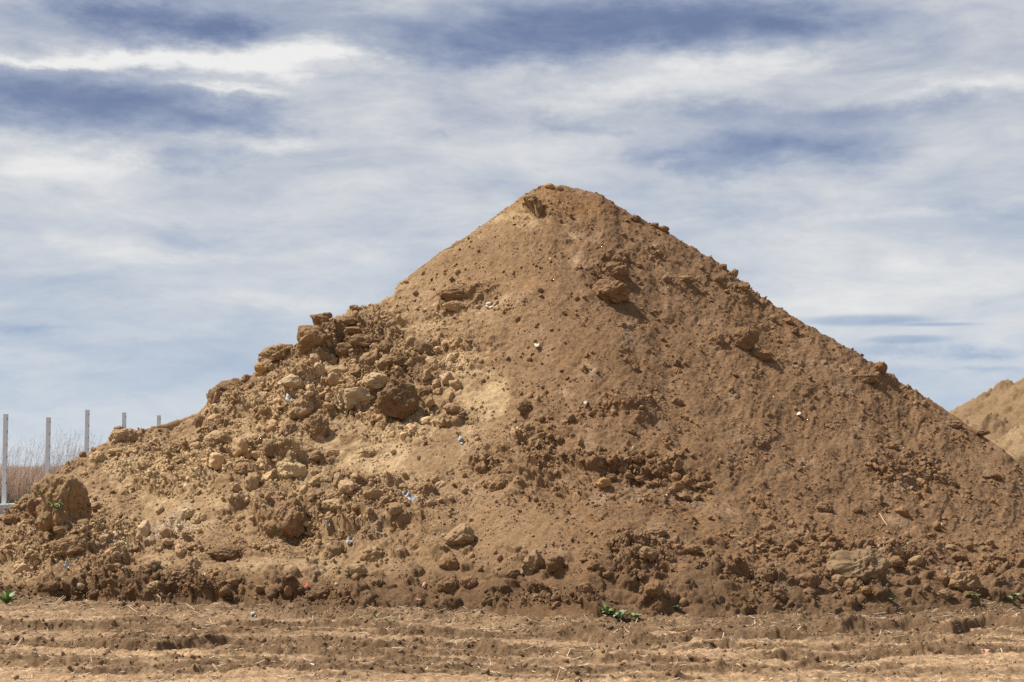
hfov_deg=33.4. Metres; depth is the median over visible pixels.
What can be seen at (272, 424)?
soil clod
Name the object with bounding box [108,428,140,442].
soil clod
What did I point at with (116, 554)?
soil clod
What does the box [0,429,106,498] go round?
tall weeds
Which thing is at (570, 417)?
soil clod
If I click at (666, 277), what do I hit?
soil clod
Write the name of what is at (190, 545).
soil clod
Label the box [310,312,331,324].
soil clod
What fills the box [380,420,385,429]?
soil clod
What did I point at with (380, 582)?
soil clod
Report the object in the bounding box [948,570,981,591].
soil clod
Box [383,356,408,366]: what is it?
soil clod
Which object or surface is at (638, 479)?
soil clod
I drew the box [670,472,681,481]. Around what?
soil clod
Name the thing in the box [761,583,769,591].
soil clod
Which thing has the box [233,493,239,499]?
soil clod
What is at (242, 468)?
soil clod
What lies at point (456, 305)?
soil clod
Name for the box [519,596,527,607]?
soil clod
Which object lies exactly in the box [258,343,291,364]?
soil clod
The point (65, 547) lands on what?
soil clod
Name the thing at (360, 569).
soil clod
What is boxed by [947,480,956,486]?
soil clod
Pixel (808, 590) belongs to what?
soil clod
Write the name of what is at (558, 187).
soil clod
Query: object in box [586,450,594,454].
soil clod
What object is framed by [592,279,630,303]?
soil clod
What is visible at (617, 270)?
soil clod
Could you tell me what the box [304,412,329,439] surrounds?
soil clod
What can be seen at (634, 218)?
soil clod
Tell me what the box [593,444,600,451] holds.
soil clod
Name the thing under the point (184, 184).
sky
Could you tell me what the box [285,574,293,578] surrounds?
soil clod
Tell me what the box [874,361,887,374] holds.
soil clod
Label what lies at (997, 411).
earth mound
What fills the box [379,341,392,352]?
soil clod
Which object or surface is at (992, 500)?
soil clod
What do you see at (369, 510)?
soil clod
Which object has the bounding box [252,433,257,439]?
soil clod
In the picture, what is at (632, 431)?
soil clod
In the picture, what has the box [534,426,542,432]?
soil clod
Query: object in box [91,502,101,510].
soil clod
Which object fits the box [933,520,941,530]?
soil clod
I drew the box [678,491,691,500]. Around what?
soil clod
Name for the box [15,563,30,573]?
soil clod
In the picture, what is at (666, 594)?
soil clod
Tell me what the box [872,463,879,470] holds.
soil clod
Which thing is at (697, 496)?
soil clod
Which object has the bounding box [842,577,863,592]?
soil clod
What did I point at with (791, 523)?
soil clod
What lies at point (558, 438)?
soil clod
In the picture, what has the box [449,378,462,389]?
soil clod
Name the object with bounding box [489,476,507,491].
soil clod
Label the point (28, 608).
straw litter
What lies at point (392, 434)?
soil clod
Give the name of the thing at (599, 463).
soil clod
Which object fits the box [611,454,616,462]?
soil clod
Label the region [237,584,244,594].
soil clod
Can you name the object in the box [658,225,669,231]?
soil clod
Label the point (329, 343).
soil clod
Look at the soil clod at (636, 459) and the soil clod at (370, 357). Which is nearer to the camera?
the soil clod at (636, 459)
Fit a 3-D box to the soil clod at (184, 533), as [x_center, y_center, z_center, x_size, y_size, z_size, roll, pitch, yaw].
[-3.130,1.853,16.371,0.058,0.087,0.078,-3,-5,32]
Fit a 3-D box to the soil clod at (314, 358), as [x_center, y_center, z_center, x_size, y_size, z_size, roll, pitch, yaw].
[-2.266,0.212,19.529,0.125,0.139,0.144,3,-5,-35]
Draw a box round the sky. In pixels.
[0,0,1023,466]
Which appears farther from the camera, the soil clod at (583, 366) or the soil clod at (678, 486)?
the soil clod at (583, 366)
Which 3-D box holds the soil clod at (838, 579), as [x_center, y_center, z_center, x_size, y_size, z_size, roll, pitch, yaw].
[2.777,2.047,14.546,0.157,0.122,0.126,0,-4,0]
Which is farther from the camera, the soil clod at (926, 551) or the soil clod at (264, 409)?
the soil clod at (264, 409)
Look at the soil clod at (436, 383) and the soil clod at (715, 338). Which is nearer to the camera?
the soil clod at (436, 383)
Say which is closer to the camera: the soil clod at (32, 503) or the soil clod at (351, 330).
the soil clod at (32, 503)
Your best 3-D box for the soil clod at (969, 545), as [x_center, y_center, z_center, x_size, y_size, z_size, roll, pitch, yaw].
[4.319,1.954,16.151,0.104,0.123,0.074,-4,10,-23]
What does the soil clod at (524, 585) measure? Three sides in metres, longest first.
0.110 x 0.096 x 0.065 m
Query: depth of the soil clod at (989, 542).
16.35 m
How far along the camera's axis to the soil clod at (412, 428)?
17.61 m
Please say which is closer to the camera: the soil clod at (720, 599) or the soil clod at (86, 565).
the soil clod at (720, 599)
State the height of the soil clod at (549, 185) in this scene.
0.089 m
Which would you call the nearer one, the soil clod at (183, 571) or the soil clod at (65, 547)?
the soil clod at (183, 571)
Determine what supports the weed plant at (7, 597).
on the ground at (922, 670)
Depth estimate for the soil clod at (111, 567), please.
15.74 m
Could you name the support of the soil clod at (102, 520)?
on the earth mound at (844, 473)
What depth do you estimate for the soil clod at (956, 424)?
19.25 m
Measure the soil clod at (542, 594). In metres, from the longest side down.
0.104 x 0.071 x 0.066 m
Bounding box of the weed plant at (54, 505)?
[44,499,67,508]
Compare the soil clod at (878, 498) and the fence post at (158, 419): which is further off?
the fence post at (158, 419)
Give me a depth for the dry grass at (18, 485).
61.19 m
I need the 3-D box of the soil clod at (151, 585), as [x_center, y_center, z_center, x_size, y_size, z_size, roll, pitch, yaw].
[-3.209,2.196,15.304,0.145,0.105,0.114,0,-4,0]
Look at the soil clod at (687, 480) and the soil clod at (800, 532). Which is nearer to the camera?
the soil clod at (800, 532)
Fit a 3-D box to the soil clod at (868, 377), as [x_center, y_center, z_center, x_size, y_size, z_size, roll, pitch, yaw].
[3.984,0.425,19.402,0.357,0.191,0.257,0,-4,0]
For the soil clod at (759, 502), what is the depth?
15.96 m
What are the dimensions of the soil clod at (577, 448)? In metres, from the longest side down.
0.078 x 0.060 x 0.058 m
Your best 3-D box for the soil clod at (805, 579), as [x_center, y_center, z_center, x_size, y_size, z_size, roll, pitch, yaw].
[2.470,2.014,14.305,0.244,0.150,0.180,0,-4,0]
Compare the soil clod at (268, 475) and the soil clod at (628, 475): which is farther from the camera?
the soil clod at (268, 475)
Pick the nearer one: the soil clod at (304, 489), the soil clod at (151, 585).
the soil clod at (151, 585)
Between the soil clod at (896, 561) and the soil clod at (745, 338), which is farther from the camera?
the soil clod at (745, 338)
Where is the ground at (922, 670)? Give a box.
[0,467,1023,681]
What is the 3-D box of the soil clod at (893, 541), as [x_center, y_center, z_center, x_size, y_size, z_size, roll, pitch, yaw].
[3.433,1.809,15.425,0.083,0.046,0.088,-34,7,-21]
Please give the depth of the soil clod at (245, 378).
19.95 m
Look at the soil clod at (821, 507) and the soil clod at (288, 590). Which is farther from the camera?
the soil clod at (821, 507)
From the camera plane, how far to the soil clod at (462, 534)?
15.27 m
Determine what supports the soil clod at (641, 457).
on the earth mound at (844, 473)
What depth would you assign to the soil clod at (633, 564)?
14.17 m
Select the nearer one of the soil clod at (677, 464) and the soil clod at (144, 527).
the soil clod at (677, 464)
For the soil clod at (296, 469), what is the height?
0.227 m
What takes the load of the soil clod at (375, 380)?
on the earth mound at (844, 473)
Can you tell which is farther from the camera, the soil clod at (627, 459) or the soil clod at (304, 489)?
the soil clod at (304, 489)
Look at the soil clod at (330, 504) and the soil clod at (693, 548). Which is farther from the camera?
the soil clod at (330, 504)
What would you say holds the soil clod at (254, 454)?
on the earth mound at (844, 473)
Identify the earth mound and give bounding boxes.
[0,185,1023,622]
[949,378,1023,440]
[991,424,1023,461]
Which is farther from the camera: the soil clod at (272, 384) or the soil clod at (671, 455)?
the soil clod at (272, 384)
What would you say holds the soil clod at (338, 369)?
on the earth mound at (844, 473)
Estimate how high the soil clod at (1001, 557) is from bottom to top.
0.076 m
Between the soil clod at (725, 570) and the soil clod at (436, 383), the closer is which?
the soil clod at (725, 570)
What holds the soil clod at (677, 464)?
on the earth mound at (844, 473)
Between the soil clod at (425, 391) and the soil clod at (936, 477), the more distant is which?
the soil clod at (425, 391)
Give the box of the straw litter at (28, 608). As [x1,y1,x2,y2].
[0,591,1023,681]
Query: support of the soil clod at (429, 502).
on the earth mound at (844, 473)
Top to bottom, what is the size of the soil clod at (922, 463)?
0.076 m
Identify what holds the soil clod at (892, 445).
on the earth mound at (844, 473)
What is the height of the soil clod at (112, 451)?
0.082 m
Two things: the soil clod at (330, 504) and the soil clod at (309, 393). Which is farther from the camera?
the soil clod at (309, 393)
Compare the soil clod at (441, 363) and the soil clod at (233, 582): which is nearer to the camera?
the soil clod at (233, 582)
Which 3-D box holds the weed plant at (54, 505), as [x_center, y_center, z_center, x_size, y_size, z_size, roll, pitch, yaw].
[-4.641,1.652,17.310,0.244,0.114,0.214,3,-5,-37]
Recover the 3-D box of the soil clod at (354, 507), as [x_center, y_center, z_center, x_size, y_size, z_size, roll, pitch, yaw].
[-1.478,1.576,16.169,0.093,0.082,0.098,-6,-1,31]
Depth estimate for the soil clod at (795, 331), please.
19.79 m
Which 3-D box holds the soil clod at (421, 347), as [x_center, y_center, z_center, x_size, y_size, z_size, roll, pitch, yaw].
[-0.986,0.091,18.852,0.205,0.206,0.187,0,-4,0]
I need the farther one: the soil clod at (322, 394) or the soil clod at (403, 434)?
the soil clod at (322, 394)
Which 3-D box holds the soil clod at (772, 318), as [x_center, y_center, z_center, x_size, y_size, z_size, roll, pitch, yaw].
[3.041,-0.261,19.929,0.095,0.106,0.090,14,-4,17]
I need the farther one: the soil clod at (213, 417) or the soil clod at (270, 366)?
the soil clod at (270, 366)
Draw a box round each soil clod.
[2,514,19,524]
[11,534,17,540]
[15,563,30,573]
[20,519,29,524]
[26,498,40,514]
[45,580,60,591]
[51,534,86,557]
[53,524,72,534]
[75,583,85,590]
[77,519,85,525]
[79,452,86,457]
[83,561,89,569]
[89,450,106,462]
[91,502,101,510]
[99,517,105,522]
[106,564,115,571]
[107,448,119,454]
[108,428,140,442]
[112,551,120,557]
[118,488,128,494]
[136,533,142,538]
[137,520,150,536]
[147,560,159,569]
[147,580,157,590]
[155,504,163,514]
[158,526,173,536]
[162,538,172,545]
[163,564,196,580]
[175,543,187,555]
[180,508,194,518]
[181,530,188,537]
[185,542,195,548]
[191,512,206,524]
[192,442,201,447]
[193,414,204,426]
[203,430,232,445]
[206,386,220,406]
[207,414,220,421]
[207,545,243,560]
[208,452,224,469]
[216,378,242,390]
[219,587,229,596]
[226,577,238,586]
[227,494,233,502]
[230,482,240,492]
[231,437,247,456]
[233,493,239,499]
[234,462,250,474]
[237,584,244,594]
[241,374,250,382]
[244,472,259,490]
[250,451,261,458]
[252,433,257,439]
[254,361,266,375]
[255,585,264,592]
[257,404,270,414]
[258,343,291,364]
[259,391,269,399]
[262,470,273,480]
[263,439,279,457]
[263,497,308,541]
[264,492,271,500]
[264,545,272,551]
[265,363,273,371]
[265,586,277,597]
[266,419,277,431]
[269,380,275,389]
[276,458,307,478]
[277,374,303,387]
[280,420,298,435]
[284,585,292,596]
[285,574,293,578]
[288,397,314,420]
[297,325,331,354]
[300,485,308,493]
[304,390,313,397]
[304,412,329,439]
[307,493,313,500]
[307,585,329,600]
[308,450,324,462]
[309,354,319,364]
[309,473,331,485]
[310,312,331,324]
[314,362,324,375]
[319,391,326,396]
[320,376,327,385]
[321,498,343,511]
[322,540,344,559]
[323,402,333,409]
[324,329,337,347]
[324,393,331,401]
[325,365,346,376]
[325,449,339,456]
[327,372,338,386]
[329,357,338,364]
[333,472,343,488]
[335,343,353,356]
[337,387,372,410]
[338,479,353,494]
[341,316,356,326]
[344,326,360,335]
[346,563,367,574]
[348,335,379,347]
[348,366,361,376]
[349,305,362,310]
[350,472,360,479]
[351,503,357,511]
[357,446,377,457]
[359,349,379,368]
[359,545,383,561]
[363,372,389,389]
[363,489,383,500]
[364,507,374,512]
[370,578,384,585]
[375,414,382,421]
[377,383,418,418]
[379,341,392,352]
[379,495,388,503]
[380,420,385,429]
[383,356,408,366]
[388,502,401,515]
[389,431,395,437]
[399,431,407,440]
[399,483,406,488]
[405,335,415,345]
[406,423,416,432]
[414,340,431,354]
[415,482,437,495]
[418,386,431,395]
[419,416,429,424]
[422,368,431,381]
[425,356,433,363]
[426,397,434,407]
[426,499,435,506]
[428,358,438,372]
[431,475,438,482]
[432,379,440,387]
[433,346,440,352]
[435,387,444,394]
[435,480,445,488]
[437,417,444,426]
[437,576,458,592]
[438,287,467,300]
[438,361,444,367]
[439,371,452,384]
[439,551,458,569]
[441,339,448,346]
[442,300,467,310]
[442,403,460,413]
[443,523,474,545]
[446,353,455,360]
[447,337,462,349]
[448,390,453,400]
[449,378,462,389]
[459,576,477,588]
[475,460,487,473]
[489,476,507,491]
[494,591,502,599]
[506,569,521,577]
[517,399,531,413]
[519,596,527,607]
[520,549,543,575]
[520,581,528,590]
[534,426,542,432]
[538,415,544,421]
[539,590,545,598]
[544,183,553,188]
[544,445,551,452]
[545,554,564,572]
[551,592,558,602]
[551,601,560,609]
[554,185,562,189]
[555,435,563,442]
[560,419,567,424]
[565,413,575,422]
[574,446,580,451]
[578,438,583,445]
[578,582,592,592]
[578,595,582,603]
[580,363,586,371]
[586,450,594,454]
[587,560,599,569]
[590,454,597,461]
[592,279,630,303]
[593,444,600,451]
[596,461,602,466]
[596,477,611,487]
[601,262,628,280]
[602,570,610,578]
[606,458,613,465]
[606,474,616,481]
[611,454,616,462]
[618,466,624,472]
[623,252,629,257]
[623,457,630,462]
[624,472,633,478]
[627,428,636,433]
[629,215,640,221]
[630,562,637,569]
[631,456,641,463]
[632,363,639,371]
[634,476,642,482]
[637,454,645,460]
[637,571,644,578]
[639,546,656,558]
[644,449,652,456]
[645,580,663,597]
[647,527,667,536]
[650,222,658,227]
[651,469,659,475]
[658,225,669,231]
[661,472,668,478]
[662,275,670,282]
[663,442,669,448]
[663,589,669,598]
[664,456,669,463]
[666,452,675,458]
[669,486,674,492]
[670,397,683,404]
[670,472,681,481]
[672,458,682,470]
[673,359,680,366]
[673,367,682,373]
[674,482,684,491]
[676,450,682,456]
[678,275,696,282]
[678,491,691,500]
[682,475,692,487]
[683,543,701,553]
[693,493,700,500]
[695,482,704,489]
[700,558,708,566]
[708,331,725,345]
[712,275,722,283]
[717,594,724,604]
[719,264,726,268]
[722,567,728,573]
[728,327,759,349]
[731,268,738,277]
[731,591,737,596]
[733,555,739,562]
[738,282,749,291]
[747,536,756,544]
[750,347,771,361]
[755,497,764,508]
[756,543,763,549]
[761,522,775,530]
[761,569,772,581]
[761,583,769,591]
[764,535,771,542]
[768,315,776,321]
[770,515,777,520]
[773,587,786,601]
[782,318,793,324]
[783,541,795,549]
[787,519,796,527]
[792,327,798,334]
[793,535,799,541]
[794,572,820,587]
[798,530,804,535]
[802,547,810,554]
[803,588,815,595]
[810,533,815,539]
[813,558,819,566]
[814,502,833,512]
[820,533,828,538]
[820,542,832,549]
[826,547,890,584]
[830,574,845,585]
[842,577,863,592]
[853,505,862,513]
[854,371,878,383]
[861,587,871,594]
[869,456,877,463]
[871,493,883,504]
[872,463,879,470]
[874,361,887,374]
[878,547,885,555]
[884,442,899,449]
[887,555,904,567]
[888,538,895,543]
[891,546,903,555]
[895,506,909,516]
[908,555,922,565]
[916,478,925,486]
[919,461,926,466]
[923,547,930,554]
[933,474,939,479]
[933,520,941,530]
[936,553,944,558]
[937,589,955,598]
[938,573,949,586]
[945,544,956,549]
[947,420,962,427]
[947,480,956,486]
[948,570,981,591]
[951,551,968,561]
[963,541,973,550]
[976,430,990,435]
[986,538,993,545]
[988,471,1001,480]
[990,498,995,503]
[996,554,1006,560]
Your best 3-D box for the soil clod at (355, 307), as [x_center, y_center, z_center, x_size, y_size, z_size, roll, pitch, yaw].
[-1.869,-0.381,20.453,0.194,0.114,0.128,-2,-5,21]
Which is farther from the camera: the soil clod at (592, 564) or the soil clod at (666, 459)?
the soil clod at (666, 459)
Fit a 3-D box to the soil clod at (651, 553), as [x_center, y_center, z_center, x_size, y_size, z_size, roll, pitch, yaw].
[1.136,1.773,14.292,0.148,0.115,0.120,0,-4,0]
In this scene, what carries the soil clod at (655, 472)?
on the earth mound at (844, 473)
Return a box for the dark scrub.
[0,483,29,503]
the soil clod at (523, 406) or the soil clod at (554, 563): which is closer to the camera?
the soil clod at (554, 563)
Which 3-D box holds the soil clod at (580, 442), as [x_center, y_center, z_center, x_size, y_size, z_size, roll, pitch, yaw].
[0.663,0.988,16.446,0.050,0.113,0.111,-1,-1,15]
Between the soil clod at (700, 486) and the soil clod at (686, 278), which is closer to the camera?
the soil clod at (700, 486)
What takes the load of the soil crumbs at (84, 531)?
on the earth mound at (844, 473)
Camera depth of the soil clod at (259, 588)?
15.01 m
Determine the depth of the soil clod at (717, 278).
19.97 m
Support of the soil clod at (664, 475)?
on the earth mound at (844, 473)
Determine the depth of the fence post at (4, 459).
47.85 m
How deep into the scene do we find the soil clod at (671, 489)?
15.75 m
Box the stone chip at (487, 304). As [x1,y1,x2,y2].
[484,302,493,307]
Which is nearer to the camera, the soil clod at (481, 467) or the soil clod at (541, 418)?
the soil clod at (481, 467)
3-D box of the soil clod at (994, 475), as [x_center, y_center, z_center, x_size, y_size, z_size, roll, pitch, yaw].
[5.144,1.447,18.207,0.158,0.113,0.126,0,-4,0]
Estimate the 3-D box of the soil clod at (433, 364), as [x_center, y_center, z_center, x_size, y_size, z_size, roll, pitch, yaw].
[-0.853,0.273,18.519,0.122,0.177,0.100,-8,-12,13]
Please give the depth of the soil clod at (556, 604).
13.90 m
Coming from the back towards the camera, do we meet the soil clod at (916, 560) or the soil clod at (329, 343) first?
the soil clod at (329, 343)
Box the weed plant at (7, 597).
[0,584,21,604]
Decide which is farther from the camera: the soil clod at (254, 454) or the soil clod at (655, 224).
the soil clod at (655, 224)
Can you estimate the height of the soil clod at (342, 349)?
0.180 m
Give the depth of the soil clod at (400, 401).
17.86 m
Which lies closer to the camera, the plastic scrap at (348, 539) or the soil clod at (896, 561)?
the soil clod at (896, 561)
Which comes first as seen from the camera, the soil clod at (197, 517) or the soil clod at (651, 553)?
the soil clod at (651, 553)
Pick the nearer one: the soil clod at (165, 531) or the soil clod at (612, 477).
the soil clod at (612, 477)
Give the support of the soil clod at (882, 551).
on the earth mound at (844, 473)
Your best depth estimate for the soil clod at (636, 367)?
17.78 m
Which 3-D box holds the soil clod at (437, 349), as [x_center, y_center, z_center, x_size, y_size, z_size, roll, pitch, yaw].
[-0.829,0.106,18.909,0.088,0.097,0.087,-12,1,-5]
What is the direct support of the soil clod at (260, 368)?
on the earth mound at (844, 473)
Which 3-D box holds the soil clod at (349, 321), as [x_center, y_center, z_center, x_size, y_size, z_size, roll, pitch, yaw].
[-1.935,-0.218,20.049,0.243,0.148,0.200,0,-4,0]
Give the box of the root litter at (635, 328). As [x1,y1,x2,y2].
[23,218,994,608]
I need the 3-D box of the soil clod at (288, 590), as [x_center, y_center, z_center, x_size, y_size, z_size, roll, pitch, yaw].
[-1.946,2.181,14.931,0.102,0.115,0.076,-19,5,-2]
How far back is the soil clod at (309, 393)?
18.73 m
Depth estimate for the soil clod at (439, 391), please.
18.17 m
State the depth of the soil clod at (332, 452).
17.65 m
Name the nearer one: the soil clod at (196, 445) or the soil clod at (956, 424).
the soil clod at (196, 445)
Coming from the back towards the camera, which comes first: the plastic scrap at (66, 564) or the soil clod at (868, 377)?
the soil clod at (868, 377)
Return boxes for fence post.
[1,414,8,503]
[45,417,50,475]
[84,410,89,453]
[122,413,125,428]
[157,415,160,424]
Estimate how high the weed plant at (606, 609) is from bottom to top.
0.082 m
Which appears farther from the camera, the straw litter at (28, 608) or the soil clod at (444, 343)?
the soil clod at (444, 343)
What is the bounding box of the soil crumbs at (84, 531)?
[0,185,1023,614]
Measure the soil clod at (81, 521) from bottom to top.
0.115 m
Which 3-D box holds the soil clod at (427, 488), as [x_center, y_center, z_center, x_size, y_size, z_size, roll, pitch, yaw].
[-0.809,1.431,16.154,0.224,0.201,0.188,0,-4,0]
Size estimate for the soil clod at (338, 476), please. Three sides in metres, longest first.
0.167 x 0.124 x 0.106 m
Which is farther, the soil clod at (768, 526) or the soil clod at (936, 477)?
the soil clod at (936, 477)
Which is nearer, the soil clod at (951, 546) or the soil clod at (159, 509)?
the soil clod at (951, 546)
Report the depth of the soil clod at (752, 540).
15.11 m
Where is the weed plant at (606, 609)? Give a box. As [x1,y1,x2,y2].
[600,604,616,613]
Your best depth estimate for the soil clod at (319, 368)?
19.08 m
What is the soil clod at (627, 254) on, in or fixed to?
on the earth mound at (844, 473)
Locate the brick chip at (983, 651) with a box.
[981,649,989,653]
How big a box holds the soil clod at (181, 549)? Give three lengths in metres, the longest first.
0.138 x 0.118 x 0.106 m
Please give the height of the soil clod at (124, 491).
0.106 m
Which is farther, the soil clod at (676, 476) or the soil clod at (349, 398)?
the soil clod at (349, 398)
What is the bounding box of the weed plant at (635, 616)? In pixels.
[627,613,640,618]
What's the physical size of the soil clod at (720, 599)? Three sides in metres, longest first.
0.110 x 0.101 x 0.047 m
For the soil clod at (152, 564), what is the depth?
15.58 m
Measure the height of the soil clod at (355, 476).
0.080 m
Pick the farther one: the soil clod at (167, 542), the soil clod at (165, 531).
the soil clod at (165, 531)
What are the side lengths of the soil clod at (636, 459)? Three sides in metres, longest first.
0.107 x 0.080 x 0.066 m
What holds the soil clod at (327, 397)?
on the earth mound at (844, 473)
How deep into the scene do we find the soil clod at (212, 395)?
19.83 m
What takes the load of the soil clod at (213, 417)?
on the earth mound at (844, 473)
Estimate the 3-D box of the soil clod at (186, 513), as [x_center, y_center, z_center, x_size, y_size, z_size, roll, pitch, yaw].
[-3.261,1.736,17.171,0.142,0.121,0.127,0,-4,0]
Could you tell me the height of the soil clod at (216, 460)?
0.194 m
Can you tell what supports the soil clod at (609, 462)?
on the earth mound at (844, 473)
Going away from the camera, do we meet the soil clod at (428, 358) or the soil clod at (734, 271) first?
the soil clod at (428, 358)
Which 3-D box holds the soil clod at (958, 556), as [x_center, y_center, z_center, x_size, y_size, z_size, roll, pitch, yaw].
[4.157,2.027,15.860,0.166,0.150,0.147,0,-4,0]
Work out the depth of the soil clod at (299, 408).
18.62 m
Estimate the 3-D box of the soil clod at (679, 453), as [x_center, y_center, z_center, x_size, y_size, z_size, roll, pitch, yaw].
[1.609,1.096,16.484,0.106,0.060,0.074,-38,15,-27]
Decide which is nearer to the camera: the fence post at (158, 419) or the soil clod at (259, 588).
the soil clod at (259, 588)
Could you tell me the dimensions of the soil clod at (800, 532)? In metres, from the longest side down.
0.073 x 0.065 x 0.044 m
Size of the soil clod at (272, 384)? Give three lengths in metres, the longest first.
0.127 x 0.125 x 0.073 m
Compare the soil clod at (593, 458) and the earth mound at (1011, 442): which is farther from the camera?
the earth mound at (1011, 442)
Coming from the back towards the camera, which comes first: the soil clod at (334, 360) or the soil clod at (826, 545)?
the soil clod at (334, 360)
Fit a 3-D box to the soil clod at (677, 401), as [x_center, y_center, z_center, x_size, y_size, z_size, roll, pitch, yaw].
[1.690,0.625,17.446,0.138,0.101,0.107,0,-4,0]
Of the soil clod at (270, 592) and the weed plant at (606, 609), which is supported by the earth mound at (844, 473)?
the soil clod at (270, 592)
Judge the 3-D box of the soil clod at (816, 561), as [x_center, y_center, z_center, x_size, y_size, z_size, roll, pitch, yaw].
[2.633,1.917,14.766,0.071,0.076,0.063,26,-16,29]
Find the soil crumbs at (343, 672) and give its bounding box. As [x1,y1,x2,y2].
[0,593,1023,681]
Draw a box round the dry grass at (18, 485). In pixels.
[0,460,69,501]
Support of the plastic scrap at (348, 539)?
on the earth mound at (844, 473)
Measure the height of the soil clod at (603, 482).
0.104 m
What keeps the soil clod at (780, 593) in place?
on the earth mound at (844, 473)
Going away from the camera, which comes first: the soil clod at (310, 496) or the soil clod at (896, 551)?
the soil clod at (896, 551)
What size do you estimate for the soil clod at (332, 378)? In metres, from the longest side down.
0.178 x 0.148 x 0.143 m
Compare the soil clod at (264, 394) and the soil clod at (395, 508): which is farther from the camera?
the soil clod at (264, 394)
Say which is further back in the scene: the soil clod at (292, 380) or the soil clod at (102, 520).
the soil clod at (292, 380)
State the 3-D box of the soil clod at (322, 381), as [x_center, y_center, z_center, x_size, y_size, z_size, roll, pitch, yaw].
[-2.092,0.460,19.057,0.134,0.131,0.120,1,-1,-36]
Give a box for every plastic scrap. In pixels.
[64,561,69,567]
[285,394,291,402]
[346,537,353,542]
[403,489,417,506]
[457,436,463,443]
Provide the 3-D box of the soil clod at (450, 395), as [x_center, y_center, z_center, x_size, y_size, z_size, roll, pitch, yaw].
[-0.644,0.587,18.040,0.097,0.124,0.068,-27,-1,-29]
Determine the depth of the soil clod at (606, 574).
14.06 m
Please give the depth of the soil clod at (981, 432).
19.29 m
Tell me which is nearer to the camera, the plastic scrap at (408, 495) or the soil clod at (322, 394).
the plastic scrap at (408, 495)
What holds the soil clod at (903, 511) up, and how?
on the earth mound at (844, 473)
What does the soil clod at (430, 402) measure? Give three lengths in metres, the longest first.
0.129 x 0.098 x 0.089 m
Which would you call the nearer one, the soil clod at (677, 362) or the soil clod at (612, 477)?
the soil clod at (612, 477)
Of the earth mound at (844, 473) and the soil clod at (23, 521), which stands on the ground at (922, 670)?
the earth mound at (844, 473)
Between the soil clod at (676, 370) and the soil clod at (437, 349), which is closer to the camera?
the soil clod at (676, 370)
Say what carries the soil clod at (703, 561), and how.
on the earth mound at (844, 473)
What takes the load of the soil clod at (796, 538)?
on the earth mound at (844, 473)
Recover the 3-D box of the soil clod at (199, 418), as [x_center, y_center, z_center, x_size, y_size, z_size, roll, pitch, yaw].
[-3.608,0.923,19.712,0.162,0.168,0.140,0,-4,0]
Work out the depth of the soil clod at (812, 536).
15.40 m
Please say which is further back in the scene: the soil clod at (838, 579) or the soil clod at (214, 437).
the soil clod at (214, 437)
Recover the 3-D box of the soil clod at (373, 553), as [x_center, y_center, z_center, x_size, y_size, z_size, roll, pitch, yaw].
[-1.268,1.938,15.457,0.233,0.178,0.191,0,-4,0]
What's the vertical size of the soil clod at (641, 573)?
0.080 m
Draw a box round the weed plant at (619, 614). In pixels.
[609,609,626,617]
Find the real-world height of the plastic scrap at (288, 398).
0.112 m
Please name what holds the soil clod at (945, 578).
on the earth mound at (844, 473)
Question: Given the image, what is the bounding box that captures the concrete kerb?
[0,503,15,513]
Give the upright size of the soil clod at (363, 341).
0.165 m
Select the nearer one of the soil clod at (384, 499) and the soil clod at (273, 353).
the soil clod at (384, 499)
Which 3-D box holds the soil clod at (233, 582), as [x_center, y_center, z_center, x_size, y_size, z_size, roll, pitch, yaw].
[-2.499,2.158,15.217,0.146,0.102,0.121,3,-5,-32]
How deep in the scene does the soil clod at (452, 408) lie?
17.63 m
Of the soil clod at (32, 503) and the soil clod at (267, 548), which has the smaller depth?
the soil clod at (267, 548)
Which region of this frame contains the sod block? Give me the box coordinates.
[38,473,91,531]
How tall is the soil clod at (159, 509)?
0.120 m
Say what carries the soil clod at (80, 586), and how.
on the earth mound at (844, 473)
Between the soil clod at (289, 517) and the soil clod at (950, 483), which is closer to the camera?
the soil clod at (289, 517)
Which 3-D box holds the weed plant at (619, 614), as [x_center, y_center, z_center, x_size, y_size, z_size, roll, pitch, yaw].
[0.842,2.180,13.618,0.158,0.069,0.145,0,-4,0]
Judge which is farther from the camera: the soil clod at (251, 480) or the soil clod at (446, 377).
the soil clod at (446, 377)
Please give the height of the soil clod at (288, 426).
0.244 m
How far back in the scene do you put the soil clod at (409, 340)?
19.08 m
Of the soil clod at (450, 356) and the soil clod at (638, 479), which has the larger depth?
the soil clod at (450, 356)
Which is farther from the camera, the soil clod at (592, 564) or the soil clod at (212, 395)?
the soil clod at (212, 395)
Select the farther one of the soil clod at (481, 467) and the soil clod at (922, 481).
the soil clod at (922, 481)
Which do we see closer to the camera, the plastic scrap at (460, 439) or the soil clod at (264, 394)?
the plastic scrap at (460, 439)
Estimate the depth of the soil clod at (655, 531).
14.87 m
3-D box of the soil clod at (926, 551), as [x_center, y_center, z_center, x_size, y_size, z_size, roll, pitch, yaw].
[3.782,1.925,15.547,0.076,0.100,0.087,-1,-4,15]
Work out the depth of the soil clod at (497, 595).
14.29 m
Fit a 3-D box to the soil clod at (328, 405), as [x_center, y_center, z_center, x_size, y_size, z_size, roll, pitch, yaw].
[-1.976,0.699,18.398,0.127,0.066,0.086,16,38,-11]
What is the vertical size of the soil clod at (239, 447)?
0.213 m
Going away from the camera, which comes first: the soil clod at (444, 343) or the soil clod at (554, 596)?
the soil clod at (554, 596)
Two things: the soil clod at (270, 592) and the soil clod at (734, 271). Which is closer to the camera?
the soil clod at (270, 592)

